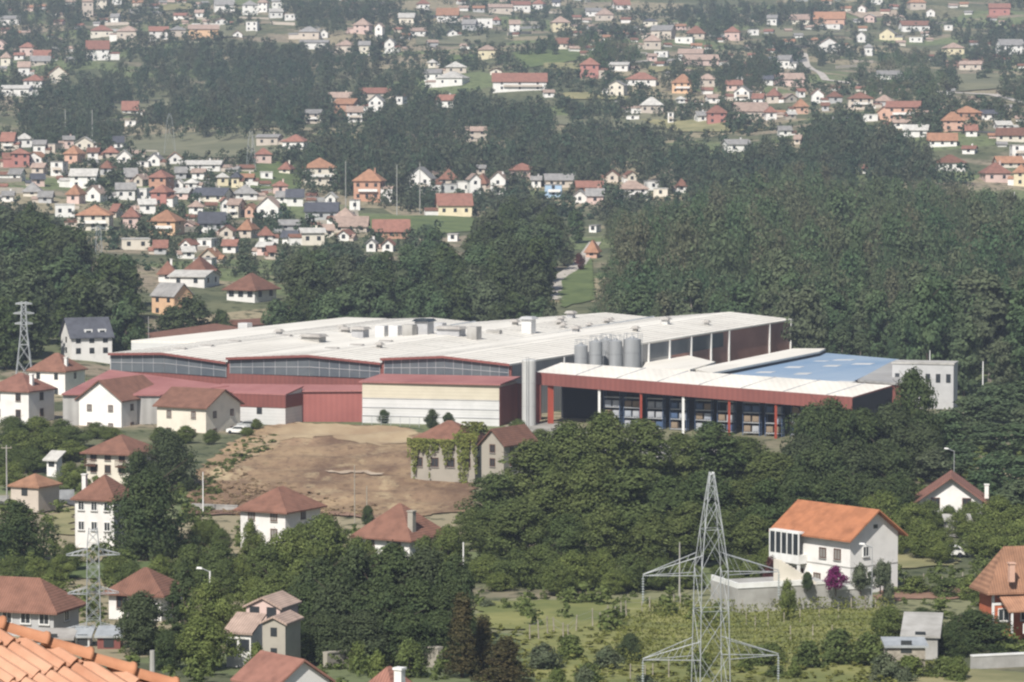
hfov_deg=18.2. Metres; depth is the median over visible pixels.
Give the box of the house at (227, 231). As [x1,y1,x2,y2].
[214,224,237,238]
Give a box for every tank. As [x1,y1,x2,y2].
[574,339,587,363]
[589,335,603,364]
[600,333,613,365]
[609,335,623,366]
[624,333,640,367]
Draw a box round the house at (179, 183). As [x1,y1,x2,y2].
[174,178,184,187]
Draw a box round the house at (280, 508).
[233,486,326,546]
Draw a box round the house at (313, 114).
[305,109,324,123]
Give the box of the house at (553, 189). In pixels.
[544,184,561,197]
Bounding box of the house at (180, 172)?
[174,167,187,178]
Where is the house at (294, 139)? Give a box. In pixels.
[281,134,310,148]
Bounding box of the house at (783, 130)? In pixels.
[776,126,795,136]
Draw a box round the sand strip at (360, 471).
[326,470,381,474]
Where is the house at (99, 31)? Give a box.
[90,25,113,37]
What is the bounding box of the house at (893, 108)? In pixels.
[885,101,932,121]
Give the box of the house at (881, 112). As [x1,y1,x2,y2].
[876,106,885,119]
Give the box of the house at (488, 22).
[476,18,492,27]
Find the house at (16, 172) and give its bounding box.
[7,168,26,180]
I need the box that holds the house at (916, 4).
[907,0,926,9]
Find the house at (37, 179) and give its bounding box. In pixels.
[25,173,45,186]
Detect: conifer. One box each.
[440,592,484,679]
[470,635,534,681]
[474,614,499,674]
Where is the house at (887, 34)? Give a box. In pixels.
[879,28,904,40]
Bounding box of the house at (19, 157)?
[2,148,30,167]
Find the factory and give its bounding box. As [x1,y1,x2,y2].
[61,312,792,425]
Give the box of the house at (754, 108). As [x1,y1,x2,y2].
[732,102,784,119]
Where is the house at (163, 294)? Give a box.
[150,282,193,314]
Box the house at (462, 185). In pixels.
[456,181,466,192]
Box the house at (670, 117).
[667,112,674,122]
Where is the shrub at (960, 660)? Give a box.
[945,655,969,675]
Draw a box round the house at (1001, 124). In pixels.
[992,121,1018,128]
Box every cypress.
[164,580,183,639]
[171,556,195,636]
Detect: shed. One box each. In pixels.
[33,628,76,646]
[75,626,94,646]
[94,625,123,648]
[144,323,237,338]
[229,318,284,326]
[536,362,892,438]
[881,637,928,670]
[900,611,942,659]
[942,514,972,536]
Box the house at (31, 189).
[21,182,43,196]
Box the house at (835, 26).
[820,24,842,29]
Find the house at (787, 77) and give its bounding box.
[774,73,804,86]
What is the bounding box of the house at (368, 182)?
[352,168,395,201]
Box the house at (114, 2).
[112,0,120,4]
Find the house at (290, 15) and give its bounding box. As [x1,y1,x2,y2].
[285,14,296,18]
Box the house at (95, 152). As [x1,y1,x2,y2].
[86,146,103,158]
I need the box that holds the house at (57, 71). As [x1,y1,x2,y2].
[41,66,66,82]
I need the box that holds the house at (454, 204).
[423,193,473,216]
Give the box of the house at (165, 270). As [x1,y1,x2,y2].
[156,259,175,281]
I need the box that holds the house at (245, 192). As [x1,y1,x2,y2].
[233,183,265,199]
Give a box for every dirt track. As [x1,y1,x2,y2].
[550,242,600,298]
[802,53,858,84]
[955,92,1022,101]
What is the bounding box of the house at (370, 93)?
[359,88,404,99]
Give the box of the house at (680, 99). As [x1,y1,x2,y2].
[676,96,686,102]
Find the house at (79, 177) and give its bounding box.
[58,168,100,187]
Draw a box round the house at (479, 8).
[472,6,485,12]
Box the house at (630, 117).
[626,115,639,119]
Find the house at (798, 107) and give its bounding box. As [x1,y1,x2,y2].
[787,98,809,113]
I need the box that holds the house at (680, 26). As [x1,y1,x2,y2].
[675,24,689,29]
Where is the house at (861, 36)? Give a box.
[856,31,866,42]
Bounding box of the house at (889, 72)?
[875,70,904,79]
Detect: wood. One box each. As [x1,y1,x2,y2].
[0,0,92,55]
[17,104,162,148]
[59,38,428,139]
[278,0,404,33]
[293,126,748,204]
[361,89,558,145]
[531,31,645,67]
[659,48,779,92]
[665,0,825,34]
[739,121,944,186]
[848,46,952,102]
[943,28,1023,108]
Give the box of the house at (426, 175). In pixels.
[407,167,443,193]
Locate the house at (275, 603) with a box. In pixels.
[242,590,301,619]
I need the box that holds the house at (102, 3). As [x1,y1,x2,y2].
[96,0,109,8]
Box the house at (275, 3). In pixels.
[271,0,281,7]
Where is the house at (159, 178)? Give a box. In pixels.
[147,170,174,189]
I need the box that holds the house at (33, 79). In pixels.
[22,74,47,87]
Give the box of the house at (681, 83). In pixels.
[671,74,693,93]
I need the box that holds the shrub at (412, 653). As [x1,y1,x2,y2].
[394,637,429,677]
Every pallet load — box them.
[605,400,612,406]
[613,400,620,406]
[613,410,620,416]
[625,400,632,406]
[625,410,632,416]
[633,401,638,407]
[633,411,638,416]
[648,401,655,407]
[648,411,655,417]
[656,402,663,407]
[656,411,663,417]
[656,421,663,427]
[671,402,678,408]
[671,412,678,418]
[671,422,678,428]
[679,402,685,408]
[679,412,685,418]
[696,403,703,409]
[696,413,703,419]
[704,403,712,409]
[704,413,712,419]
[718,414,726,420]
[727,405,734,410]
[727,414,734,420]
[744,405,751,411]
[744,415,751,421]
[744,425,751,431]
[752,406,760,412]
[752,416,760,422]
[752,425,760,431]
[766,406,773,412]
[766,426,773,432]
[777,406,782,412]
[777,416,782,422]
[792,407,799,413]
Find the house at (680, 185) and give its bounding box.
[673,178,687,192]
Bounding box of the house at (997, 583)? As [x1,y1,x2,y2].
[969,546,1023,639]
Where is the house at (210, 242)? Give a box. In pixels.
[197,238,219,247]
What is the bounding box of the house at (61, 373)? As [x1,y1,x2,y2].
[26,353,87,394]
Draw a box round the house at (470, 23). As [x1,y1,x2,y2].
[461,19,482,30]
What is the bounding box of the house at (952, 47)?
[941,42,964,54]
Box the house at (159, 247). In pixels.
[148,240,168,253]
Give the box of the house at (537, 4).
[532,0,545,9]
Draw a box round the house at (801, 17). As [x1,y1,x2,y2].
[789,14,812,24]
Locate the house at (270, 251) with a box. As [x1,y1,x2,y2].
[263,245,277,258]
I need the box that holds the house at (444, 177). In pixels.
[436,169,458,182]
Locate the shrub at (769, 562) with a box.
[761,555,775,576]
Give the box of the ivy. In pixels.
[407,421,488,482]
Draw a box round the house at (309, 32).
[288,26,319,38]
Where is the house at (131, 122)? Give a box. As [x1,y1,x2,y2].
[125,120,137,126]
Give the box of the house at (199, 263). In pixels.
[183,257,220,277]
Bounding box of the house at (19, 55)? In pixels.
[13,52,25,59]
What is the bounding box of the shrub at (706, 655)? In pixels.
[703,652,715,661]
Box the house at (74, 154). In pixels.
[63,146,86,163]
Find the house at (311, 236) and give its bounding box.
[288,225,326,244]
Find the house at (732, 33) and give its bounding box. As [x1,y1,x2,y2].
[724,26,741,40]
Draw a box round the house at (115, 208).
[109,203,124,217]
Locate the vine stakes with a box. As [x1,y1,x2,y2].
[630,599,838,678]
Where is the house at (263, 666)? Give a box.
[230,650,335,681]
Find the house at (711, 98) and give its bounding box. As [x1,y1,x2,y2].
[704,94,719,102]
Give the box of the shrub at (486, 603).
[478,599,495,606]
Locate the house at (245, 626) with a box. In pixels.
[224,612,266,666]
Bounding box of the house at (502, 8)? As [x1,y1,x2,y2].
[487,4,512,14]
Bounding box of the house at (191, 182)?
[184,178,203,187]
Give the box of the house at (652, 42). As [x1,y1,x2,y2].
[636,35,661,49]
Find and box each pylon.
[13,301,33,373]
[66,528,119,642]
[91,225,106,252]
[164,113,175,152]
[247,132,255,169]
[641,472,779,681]
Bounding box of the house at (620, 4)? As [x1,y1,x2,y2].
[611,0,630,9]
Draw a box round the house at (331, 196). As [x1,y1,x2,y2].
[324,192,338,201]
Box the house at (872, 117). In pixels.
[863,114,878,121]
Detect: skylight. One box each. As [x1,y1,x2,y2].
[171,347,186,349]
[199,344,215,346]
[226,340,242,341]
[278,334,292,336]
[323,347,339,348]
[348,343,363,345]
[377,340,392,341]
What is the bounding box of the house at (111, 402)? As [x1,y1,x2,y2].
[74,374,153,426]
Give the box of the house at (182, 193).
[173,186,193,199]
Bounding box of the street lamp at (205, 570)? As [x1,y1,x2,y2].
[196,567,210,579]
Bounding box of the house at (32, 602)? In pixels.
[0,576,87,635]
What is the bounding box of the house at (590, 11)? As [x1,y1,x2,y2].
[584,8,601,15]
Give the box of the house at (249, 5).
[241,0,257,14]
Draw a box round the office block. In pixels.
[891,360,958,408]
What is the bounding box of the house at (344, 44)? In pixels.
[330,40,356,52]
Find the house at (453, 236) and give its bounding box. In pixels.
[447,233,458,241]
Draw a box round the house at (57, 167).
[50,161,68,175]
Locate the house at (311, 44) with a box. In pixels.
[299,40,329,48]
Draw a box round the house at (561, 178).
[543,173,579,187]
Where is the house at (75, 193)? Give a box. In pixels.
[65,184,87,203]
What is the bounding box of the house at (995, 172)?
[978,160,1011,182]
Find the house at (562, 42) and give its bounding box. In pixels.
[555,38,574,48]
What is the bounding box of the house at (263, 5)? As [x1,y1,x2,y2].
[257,0,269,11]
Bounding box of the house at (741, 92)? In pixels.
[726,85,753,100]
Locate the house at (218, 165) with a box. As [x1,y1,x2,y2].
[179,158,238,171]
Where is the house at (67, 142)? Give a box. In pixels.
[58,134,74,148]
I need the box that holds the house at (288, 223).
[277,219,300,229]
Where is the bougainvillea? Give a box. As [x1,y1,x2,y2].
[822,565,850,596]
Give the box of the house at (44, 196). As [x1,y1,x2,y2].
[31,191,55,202]
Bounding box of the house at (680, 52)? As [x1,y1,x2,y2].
[677,49,703,59]
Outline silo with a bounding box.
[522,357,535,425]
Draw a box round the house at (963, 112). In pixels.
[957,106,982,119]
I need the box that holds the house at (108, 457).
[80,434,160,483]
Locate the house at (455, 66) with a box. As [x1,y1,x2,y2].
[442,61,466,74]
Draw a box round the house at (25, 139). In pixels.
[18,133,32,146]
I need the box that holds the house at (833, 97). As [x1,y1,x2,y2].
[820,91,842,103]
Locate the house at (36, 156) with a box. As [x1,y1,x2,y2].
[29,151,48,164]
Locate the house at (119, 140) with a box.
[112,136,126,147]
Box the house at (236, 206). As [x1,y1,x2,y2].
[226,198,246,217]
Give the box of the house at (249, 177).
[240,172,259,182]
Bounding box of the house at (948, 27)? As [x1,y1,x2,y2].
[944,25,952,29]
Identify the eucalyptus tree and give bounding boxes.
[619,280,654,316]
[671,277,704,315]
[721,283,761,314]
[754,266,774,314]
[756,248,800,315]
[822,292,851,352]
[829,328,841,351]
[831,323,852,354]
[846,287,884,353]
[850,331,869,355]
[885,310,898,354]
[888,292,918,348]
[904,268,927,298]
[922,278,963,360]
[923,267,941,284]
[944,274,979,351]
[944,326,954,360]
[947,289,973,339]
[948,277,958,300]
[962,272,1010,381]
[983,285,1017,344]
[989,356,996,379]
[1000,276,1021,335]
[1003,278,1023,342]
[1005,289,1023,381]
[1006,277,1023,363]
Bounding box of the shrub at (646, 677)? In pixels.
[631,673,657,681]
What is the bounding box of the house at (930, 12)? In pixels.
[925,8,935,16]
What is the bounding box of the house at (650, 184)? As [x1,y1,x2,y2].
[643,180,659,189]
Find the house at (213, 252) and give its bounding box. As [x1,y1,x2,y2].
[198,247,227,263]
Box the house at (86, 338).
[58,317,114,363]
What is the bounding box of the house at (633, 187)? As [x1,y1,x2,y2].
[616,181,648,199]
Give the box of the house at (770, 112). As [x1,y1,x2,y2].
[762,106,777,119]
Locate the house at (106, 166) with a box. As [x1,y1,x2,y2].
[100,160,116,174]
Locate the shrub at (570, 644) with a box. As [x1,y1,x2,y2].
[554,633,585,659]
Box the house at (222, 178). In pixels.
[216,172,228,185]
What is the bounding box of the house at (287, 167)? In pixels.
[277,160,294,173]
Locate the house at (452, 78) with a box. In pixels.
[425,71,470,87]
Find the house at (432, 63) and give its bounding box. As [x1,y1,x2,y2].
[427,59,439,67]
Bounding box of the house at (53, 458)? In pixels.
[42,450,65,476]
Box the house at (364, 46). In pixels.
[358,41,370,52]
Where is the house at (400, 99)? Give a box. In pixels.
[396,96,406,104]
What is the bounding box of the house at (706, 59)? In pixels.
[681,54,728,65]
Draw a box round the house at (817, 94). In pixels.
[810,88,824,102]
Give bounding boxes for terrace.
[711,559,871,611]
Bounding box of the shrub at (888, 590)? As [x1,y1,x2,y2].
[882,560,894,603]
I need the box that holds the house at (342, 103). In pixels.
[333,98,360,115]
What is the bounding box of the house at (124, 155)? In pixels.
[115,149,135,162]
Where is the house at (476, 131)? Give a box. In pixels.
[465,126,486,141]
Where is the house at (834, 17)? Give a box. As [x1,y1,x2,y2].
[813,12,845,24]
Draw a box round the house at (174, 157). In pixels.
[167,152,182,163]
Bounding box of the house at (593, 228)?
[589,224,600,232]
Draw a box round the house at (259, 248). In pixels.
[252,242,277,255]
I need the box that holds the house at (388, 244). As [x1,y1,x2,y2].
[377,238,395,251]
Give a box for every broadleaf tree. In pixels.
[0,207,16,224]
[0,230,27,257]
[0,253,7,270]
[0,270,7,282]
[0,281,16,298]
[0,289,17,300]
[0,415,32,441]
[0,428,41,450]
[0,444,23,466]
[0,459,25,488]
[0,554,29,575]
[1,252,36,285]
[7,568,34,576]
[9,268,49,341]
[10,447,46,472]
[20,246,39,256]
[23,556,55,577]
[24,416,55,436]
[30,431,75,453]
[38,569,70,590]
[41,418,77,437]
[42,254,77,323]
[49,554,76,578]
[53,461,86,489]
[54,426,94,447]
[56,542,83,568]
[57,441,87,461]
[58,243,90,272]
[75,270,97,286]
[81,421,108,437]
[85,278,133,339]
[98,551,128,582]
[99,427,125,439]
[110,297,143,352]
[113,560,141,582]
[118,253,142,292]
[148,554,176,577]
[149,426,166,440]
[166,542,204,583]
[174,615,245,668]
[177,424,197,442]
[178,577,238,639]
[185,519,211,547]
[192,541,238,587]
[202,429,220,443]
[204,519,219,543]
[206,561,240,595]
[210,526,233,546]
[231,556,253,593]
[232,575,264,611]
[235,518,265,563]
[239,427,254,434]
[244,542,285,584]
[246,567,295,603]
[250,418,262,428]
[259,526,313,587]
[260,297,288,325]
[270,301,291,316]
[280,251,304,301]
[280,253,297,273]
[282,553,312,591]
[292,246,309,258]
[293,521,313,555]
[297,510,354,569]
[308,290,345,320]
[314,249,331,274]
[326,284,363,317]
[331,253,357,287]
[339,536,376,585]
[345,311,362,317]
[352,275,390,317]
[365,539,379,559]
[366,253,390,274]
[369,293,398,318]
[390,254,426,284]
[390,276,416,317]
[392,268,416,301]
[394,243,413,265]
[395,286,426,317]
[407,535,439,576]
[409,246,432,284]
[413,280,438,317]
[419,227,446,250]
[420,289,453,318]
[427,259,453,309]
[428,242,442,251]
[430,524,467,561]
[453,271,480,318]
[455,264,482,307]
[461,241,485,267]
[465,244,503,267]
[466,278,504,321]
[466,554,510,580]
[469,216,479,234]
[475,207,499,228]
[482,571,516,590]
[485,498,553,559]
[488,548,533,586]
[493,239,524,269]
[508,418,528,427]
[511,224,534,239]
[513,542,559,588]
[514,231,529,264]
[516,276,530,315]
[521,197,538,225]
[524,195,544,216]
[527,295,553,316]
[536,222,569,266]
[538,561,576,594]
[540,306,558,316]
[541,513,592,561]
[554,550,596,588]
[558,229,575,265]
[566,209,585,242]
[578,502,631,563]
[584,548,617,586]
[599,568,631,593]
[614,551,653,589]
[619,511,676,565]
[641,556,683,589]
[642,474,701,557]
[649,301,663,316]
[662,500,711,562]
[669,561,706,588]
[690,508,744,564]
[705,291,728,312]
[710,557,745,578]
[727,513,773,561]
[733,555,766,577]
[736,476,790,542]
[758,544,768,567]
[769,284,806,348]
[771,267,805,345]
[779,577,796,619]
[781,281,829,352]
[815,296,831,352]
[844,275,868,355]
[855,493,875,506]
[859,286,892,357]
[860,488,910,528]
[869,604,903,636]
[885,337,899,359]
[886,301,898,330]
[887,311,916,359]
[889,513,909,553]
[892,499,936,531]
[901,518,938,557]
[903,277,946,360]
[913,447,955,481]
[915,497,941,531]
[922,529,959,562]
[929,409,973,444]
[934,505,955,530]
[935,423,956,459]
[942,441,981,475]
[942,510,973,536]
[944,397,992,438]
[946,315,982,395]
[952,317,980,378]
[956,500,987,527]
[961,382,1019,421]
[961,518,1005,556]
[962,294,1001,374]
[965,470,1001,504]
[967,421,1012,452]
[974,450,1023,487]
[975,495,1012,534]
[985,338,1018,385]
[985,380,1023,414]
[985,523,1023,558]
[988,422,1023,455]
[991,336,1020,381]
[994,504,1023,538]
[995,479,1023,518]
[1000,454,1023,483]
[1008,405,1023,423]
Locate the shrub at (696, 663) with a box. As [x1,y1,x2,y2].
[685,652,712,677]
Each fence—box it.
[59,489,73,498]
[362,415,418,426]
[529,593,680,639]
[851,572,962,609]
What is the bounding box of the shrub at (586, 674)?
[574,664,594,681]
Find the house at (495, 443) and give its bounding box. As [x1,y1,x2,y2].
[477,424,536,479]
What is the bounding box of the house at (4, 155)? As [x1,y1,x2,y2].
[0,153,9,166]
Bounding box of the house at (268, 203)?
[255,196,282,217]
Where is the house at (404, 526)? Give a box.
[350,503,444,556]
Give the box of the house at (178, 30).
[169,26,188,36]
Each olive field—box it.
[109,96,172,114]
[125,130,304,156]
[160,3,191,10]
[219,24,256,36]
[415,33,486,44]
[447,54,473,60]
[543,62,579,68]
[554,113,693,127]
[562,92,628,99]
[642,119,763,131]
[646,65,721,73]
[767,27,845,36]
[847,10,900,17]
[945,57,986,66]
[956,73,1003,90]
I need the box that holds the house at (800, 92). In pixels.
[794,88,805,97]
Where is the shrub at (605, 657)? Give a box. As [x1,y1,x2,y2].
[592,645,626,669]
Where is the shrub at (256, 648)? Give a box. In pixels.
[243,641,262,666]
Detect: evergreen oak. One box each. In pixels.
[0,499,60,565]
[99,459,205,561]
[144,424,201,491]
[938,615,975,657]
[941,608,1018,652]
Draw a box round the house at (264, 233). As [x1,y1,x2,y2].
[257,226,278,242]
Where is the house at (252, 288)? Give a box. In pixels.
[221,273,281,302]
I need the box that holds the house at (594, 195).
[585,187,604,204]
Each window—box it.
[1,612,12,622]
[15,393,20,401]
[16,410,20,417]
[19,613,30,624]
[21,487,27,495]
[38,614,49,625]
[40,392,43,400]
[40,408,43,416]
[48,461,53,466]
[64,611,70,622]
[76,348,80,353]
[77,501,84,510]
[77,521,84,530]
[77,634,87,645]
[86,404,91,410]
[90,454,96,460]
[90,464,96,472]
[90,501,97,511]
[91,521,97,531]
[103,347,107,352]
[103,502,110,511]
[103,522,110,531]
[104,455,110,460]
[104,465,110,473]
[104,638,113,646]
[108,405,112,411]
[116,596,126,608]
[118,456,124,461]
[166,410,171,417]
[190,411,195,418]
[227,638,236,648]
[229,290,233,296]
[238,291,242,296]
[240,639,248,651]
[247,291,252,296]
[247,512,254,520]
[250,606,258,612]
[257,407,261,413]
[267,607,275,617]
[270,513,276,521]
[270,529,276,536]
[270,627,276,636]
[301,511,306,519]
[415,457,422,466]
[431,442,438,451]
[431,457,438,467]
[447,458,454,467]
[463,458,470,467]
[489,444,494,452]
[489,458,494,466]
[813,572,820,578]
[818,547,826,558]
[834,548,840,560]
[862,546,868,557]
[901,640,911,652]
[915,631,925,638]
[931,497,939,507]
[936,374,939,382]
[946,374,950,382]
[962,498,970,506]
[998,608,1009,621]
[1020,612,1023,621]
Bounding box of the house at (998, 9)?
[988,3,1010,15]
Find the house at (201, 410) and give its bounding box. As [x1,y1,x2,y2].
[152,386,244,432]
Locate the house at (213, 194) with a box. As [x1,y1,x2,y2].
[192,186,234,201]
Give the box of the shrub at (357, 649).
[347,640,366,673]
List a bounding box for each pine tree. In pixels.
[454,471,516,533]
[455,508,482,546]
[458,509,515,556]
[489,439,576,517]
[519,469,578,545]
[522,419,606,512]
[532,428,555,444]
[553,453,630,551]
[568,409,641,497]
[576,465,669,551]
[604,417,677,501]
[656,430,714,489]
[678,469,746,536]
[682,421,751,488]
[712,480,764,529]
[713,435,769,494]
[739,451,795,502]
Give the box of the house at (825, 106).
[820,102,829,110]
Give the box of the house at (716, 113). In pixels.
[706,105,727,123]
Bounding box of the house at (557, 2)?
[552,0,560,6]
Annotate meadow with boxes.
[0,561,179,577]
[52,506,74,534]
[472,598,678,628]
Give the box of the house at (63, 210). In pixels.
[55,204,74,216]
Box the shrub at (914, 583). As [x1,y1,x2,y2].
[899,575,932,593]
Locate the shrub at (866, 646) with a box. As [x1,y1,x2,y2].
[849,631,883,665]
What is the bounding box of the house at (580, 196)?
[573,189,586,202]
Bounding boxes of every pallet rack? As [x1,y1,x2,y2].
[603,390,621,422]
[623,392,639,423]
[646,393,665,428]
[670,395,688,430]
[695,397,713,429]
[717,399,735,433]
[742,401,761,435]
[765,403,783,436]
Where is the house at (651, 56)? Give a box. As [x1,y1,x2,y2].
[646,53,657,60]
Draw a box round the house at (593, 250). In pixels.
[584,240,601,257]
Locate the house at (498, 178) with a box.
[488,171,510,194]
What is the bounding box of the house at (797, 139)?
[793,133,802,143]
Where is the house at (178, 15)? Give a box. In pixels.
[173,13,189,19]
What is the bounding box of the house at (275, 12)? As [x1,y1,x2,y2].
[268,8,287,17]
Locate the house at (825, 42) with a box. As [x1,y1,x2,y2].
[817,38,839,52]
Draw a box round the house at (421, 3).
[416,0,429,9]
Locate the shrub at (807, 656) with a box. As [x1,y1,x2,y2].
[790,639,828,667]
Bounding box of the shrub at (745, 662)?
[735,650,753,671]
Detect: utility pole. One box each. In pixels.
[1,445,11,504]
[150,650,154,671]
[202,472,203,510]
[345,161,345,206]
[354,465,354,522]
[396,165,396,214]
[419,163,419,213]
[679,542,679,596]
[982,361,983,384]
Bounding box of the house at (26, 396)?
[0,373,57,423]
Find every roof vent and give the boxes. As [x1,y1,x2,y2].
[273,329,284,334]
[298,333,327,342]
[338,327,350,332]
[350,326,370,337]
[374,342,384,347]
[413,318,436,334]
[434,322,446,330]
[434,325,466,336]
[467,326,481,339]
[486,329,501,333]
[510,319,520,324]
[555,316,565,320]
[558,323,567,327]
[565,311,576,317]
[569,326,581,331]
[601,318,611,322]
[630,326,640,331]
[659,317,671,323]
[701,320,710,324]
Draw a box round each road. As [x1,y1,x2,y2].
[1,499,74,505]
[977,131,994,132]
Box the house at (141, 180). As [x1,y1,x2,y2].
[129,173,148,186]
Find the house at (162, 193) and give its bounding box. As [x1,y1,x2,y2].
[149,184,178,206]
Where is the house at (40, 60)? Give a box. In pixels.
[30,56,50,66]
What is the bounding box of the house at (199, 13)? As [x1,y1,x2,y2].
[194,10,204,16]
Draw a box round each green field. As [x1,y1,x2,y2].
[237,161,301,188]
[369,215,475,234]
[511,48,593,67]
[557,259,595,306]
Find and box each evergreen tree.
[0,217,5,233]
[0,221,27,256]
[0,274,11,286]
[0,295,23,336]
[0,304,26,369]
[11,292,51,359]
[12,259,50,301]
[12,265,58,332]
[15,204,35,214]
[15,211,36,236]
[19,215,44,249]
[19,249,49,281]
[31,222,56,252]
[33,211,53,223]
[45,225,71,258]
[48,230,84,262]
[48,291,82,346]
[60,271,113,317]
[68,224,95,269]
[70,258,85,274]
[72,233,96,272]
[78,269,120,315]
[87,246,96,271]
[90,252,123,277]
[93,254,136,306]
[113,589,181,654]
[118,286,153,340]
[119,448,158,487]
[124,264,147,297]
[124,315,147,350]
[149,628,186,669]
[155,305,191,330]
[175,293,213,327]
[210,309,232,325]
[280,257,326,308]
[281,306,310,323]
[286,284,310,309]
[287,554,357,613]
[287,582,330,641]
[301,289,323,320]
[301,611,349,665]
[301,617,316,659]
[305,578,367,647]
[307,249,319,264]
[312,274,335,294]
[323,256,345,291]
[327,608,392,665]
[333,543,386,613]
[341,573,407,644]
[346,272,364,286]
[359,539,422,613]
[360,505,373,524]
[367,605,435,665]
[371,268,400,303]
[375,272,399,318]
[377,409,389,422]
[378,250,397,281]
[384,575,444,641]
[393,543,464,602]
[418,609,460,660]
[423,408,440,427]
[424,243,462,284]
[425,266,449,292]
[429,583,477,654]
[431,552,476,632]
[441,278,479,320]
[442,412,455,422]
[446,256,467,278]
[460,233,486,260]
[478,220,509,243]
[482,300,506,320]
[486,239,499,252]
[486,264,519,318]
[487,252,510,283]
[503,219,517,239]
[503,237,532,287]
[503,290,529,319]
[514,263,556,316]
[518,236,554,288]
[537,236,557,279]
[542,244,557,287]
[773,491,795,510]
[774,463,821,500]
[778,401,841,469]
[781,432,815,479]
[793,438,854,502]
[801,572,812,590]
[810,474,862,506]
[812,395,868,447]
[824,439,882,495]
[841,405,885,470]
[844,470,892,512]
[864,437,915,493]
[866,400,920,471]
[877,471,921,515]
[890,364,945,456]
[890,419,951,481]
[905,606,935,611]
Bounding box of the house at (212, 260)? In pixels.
[193,257,216,266]
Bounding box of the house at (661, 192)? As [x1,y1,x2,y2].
[653,188,668,196]
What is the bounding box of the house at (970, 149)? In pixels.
[961,144,978,153]
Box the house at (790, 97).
[782,93,797,102]
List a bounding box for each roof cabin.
[238,322,251,328]
[375,325,387,336]
[388,325,401,335]
[402,324,416,335]
[519,316,538,333]
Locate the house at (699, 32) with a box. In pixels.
[686,26,706,38]
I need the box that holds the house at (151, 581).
[101,567,190,620]
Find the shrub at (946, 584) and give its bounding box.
[929,578,967,597]
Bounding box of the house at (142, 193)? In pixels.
[136,188,153,198]
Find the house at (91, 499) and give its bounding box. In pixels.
[70,473,128,548]
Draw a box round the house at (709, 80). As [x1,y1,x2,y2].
[694,73,715,86]
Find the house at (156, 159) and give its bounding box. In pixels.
[146,152,169,165]
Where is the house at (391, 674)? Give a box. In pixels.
[369,666,411,681]
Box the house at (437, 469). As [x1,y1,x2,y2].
[409,420,485,481]
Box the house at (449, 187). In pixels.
[442,183,456,192]
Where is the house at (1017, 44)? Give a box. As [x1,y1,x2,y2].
[995,39,1023,55]
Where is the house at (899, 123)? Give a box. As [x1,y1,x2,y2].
[883,119,912,128]
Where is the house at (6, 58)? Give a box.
[0,52,12,65]
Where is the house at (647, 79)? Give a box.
[625,72,658,85]
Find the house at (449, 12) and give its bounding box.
[436,8,469,22]
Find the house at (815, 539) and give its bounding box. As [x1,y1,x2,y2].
[769,499,907,591]
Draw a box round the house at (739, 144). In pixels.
[720,137,751,152]
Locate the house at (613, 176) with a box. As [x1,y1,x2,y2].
[600,170,620,182]
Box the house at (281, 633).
[258,610,303,657]
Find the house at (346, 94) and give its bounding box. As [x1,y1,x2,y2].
[328,91,351,100]
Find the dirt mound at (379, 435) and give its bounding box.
[233,422,417,457]
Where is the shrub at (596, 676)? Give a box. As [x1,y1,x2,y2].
[572,661,604,681]
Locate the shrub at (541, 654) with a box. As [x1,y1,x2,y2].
[525,642,565,669]
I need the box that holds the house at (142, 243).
[120,237,150,249]
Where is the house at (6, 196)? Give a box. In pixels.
[0,189,15,201]
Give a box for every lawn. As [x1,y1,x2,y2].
[898,549,960,567]
[905,669,1023,681]
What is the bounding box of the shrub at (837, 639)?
[816,628,856,664]
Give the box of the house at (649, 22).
[642,18,657,26]
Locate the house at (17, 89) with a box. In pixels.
[0,85,41,96]
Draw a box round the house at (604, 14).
[594,8,613,20]
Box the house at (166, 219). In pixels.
[147,210,186,234]
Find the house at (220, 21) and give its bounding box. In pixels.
[215,18,232,24]
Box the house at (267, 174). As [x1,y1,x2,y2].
[259,171,272,178]
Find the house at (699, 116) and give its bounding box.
[693,110,706,121]
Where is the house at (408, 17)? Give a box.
[398,13,415,24]
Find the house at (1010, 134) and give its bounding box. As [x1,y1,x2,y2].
[995,128,1023,141]
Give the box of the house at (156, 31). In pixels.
[148,26,168,40]
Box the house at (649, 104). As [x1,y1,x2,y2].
[630,97,662,113]
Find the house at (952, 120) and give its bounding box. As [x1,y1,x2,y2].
[940,112,973,131]
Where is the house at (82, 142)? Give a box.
[74,137,100,149]
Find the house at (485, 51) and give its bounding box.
[477,45,501,59]
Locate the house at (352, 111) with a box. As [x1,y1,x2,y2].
[346,105,362,122]
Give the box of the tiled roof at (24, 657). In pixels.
[0,615,179,681]
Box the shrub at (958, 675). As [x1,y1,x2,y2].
[943,660,967,681]
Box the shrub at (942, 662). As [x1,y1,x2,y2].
[923,654,953,677]
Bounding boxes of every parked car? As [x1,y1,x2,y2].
[226,425,248,433]
[236,420,253,428]
[950,545,965,556]
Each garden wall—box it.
[0,178,21,182]
[0,187,23,192]
[0,496,8,500]
[105,22,129,25]
[185,226,200,231]
[192,503,238,509]
[195,246,208,249]
[239,17,268,18]
[245,181,257,185]
[270,22,294,24]
[271,228,292,232]
[315,197,324,201]
[322,650,385,668]
[389,645,442,667]
[520,26,538,28]
[521,21,537,23]
[788,45,806,47]
[835,64,857,68]
[851,60,872,62]
[970,652,1023,668]
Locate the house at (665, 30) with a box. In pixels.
[641,25,675,38]
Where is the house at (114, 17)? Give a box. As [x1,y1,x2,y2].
[110,13,121,21]
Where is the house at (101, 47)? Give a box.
[85,40,119,60]
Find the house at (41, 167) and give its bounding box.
[30,161,48,173]
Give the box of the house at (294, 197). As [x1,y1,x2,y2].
[285,189,304,205]
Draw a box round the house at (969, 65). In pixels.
[958,61,984,69]
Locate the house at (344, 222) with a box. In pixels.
[332,214,369,232]

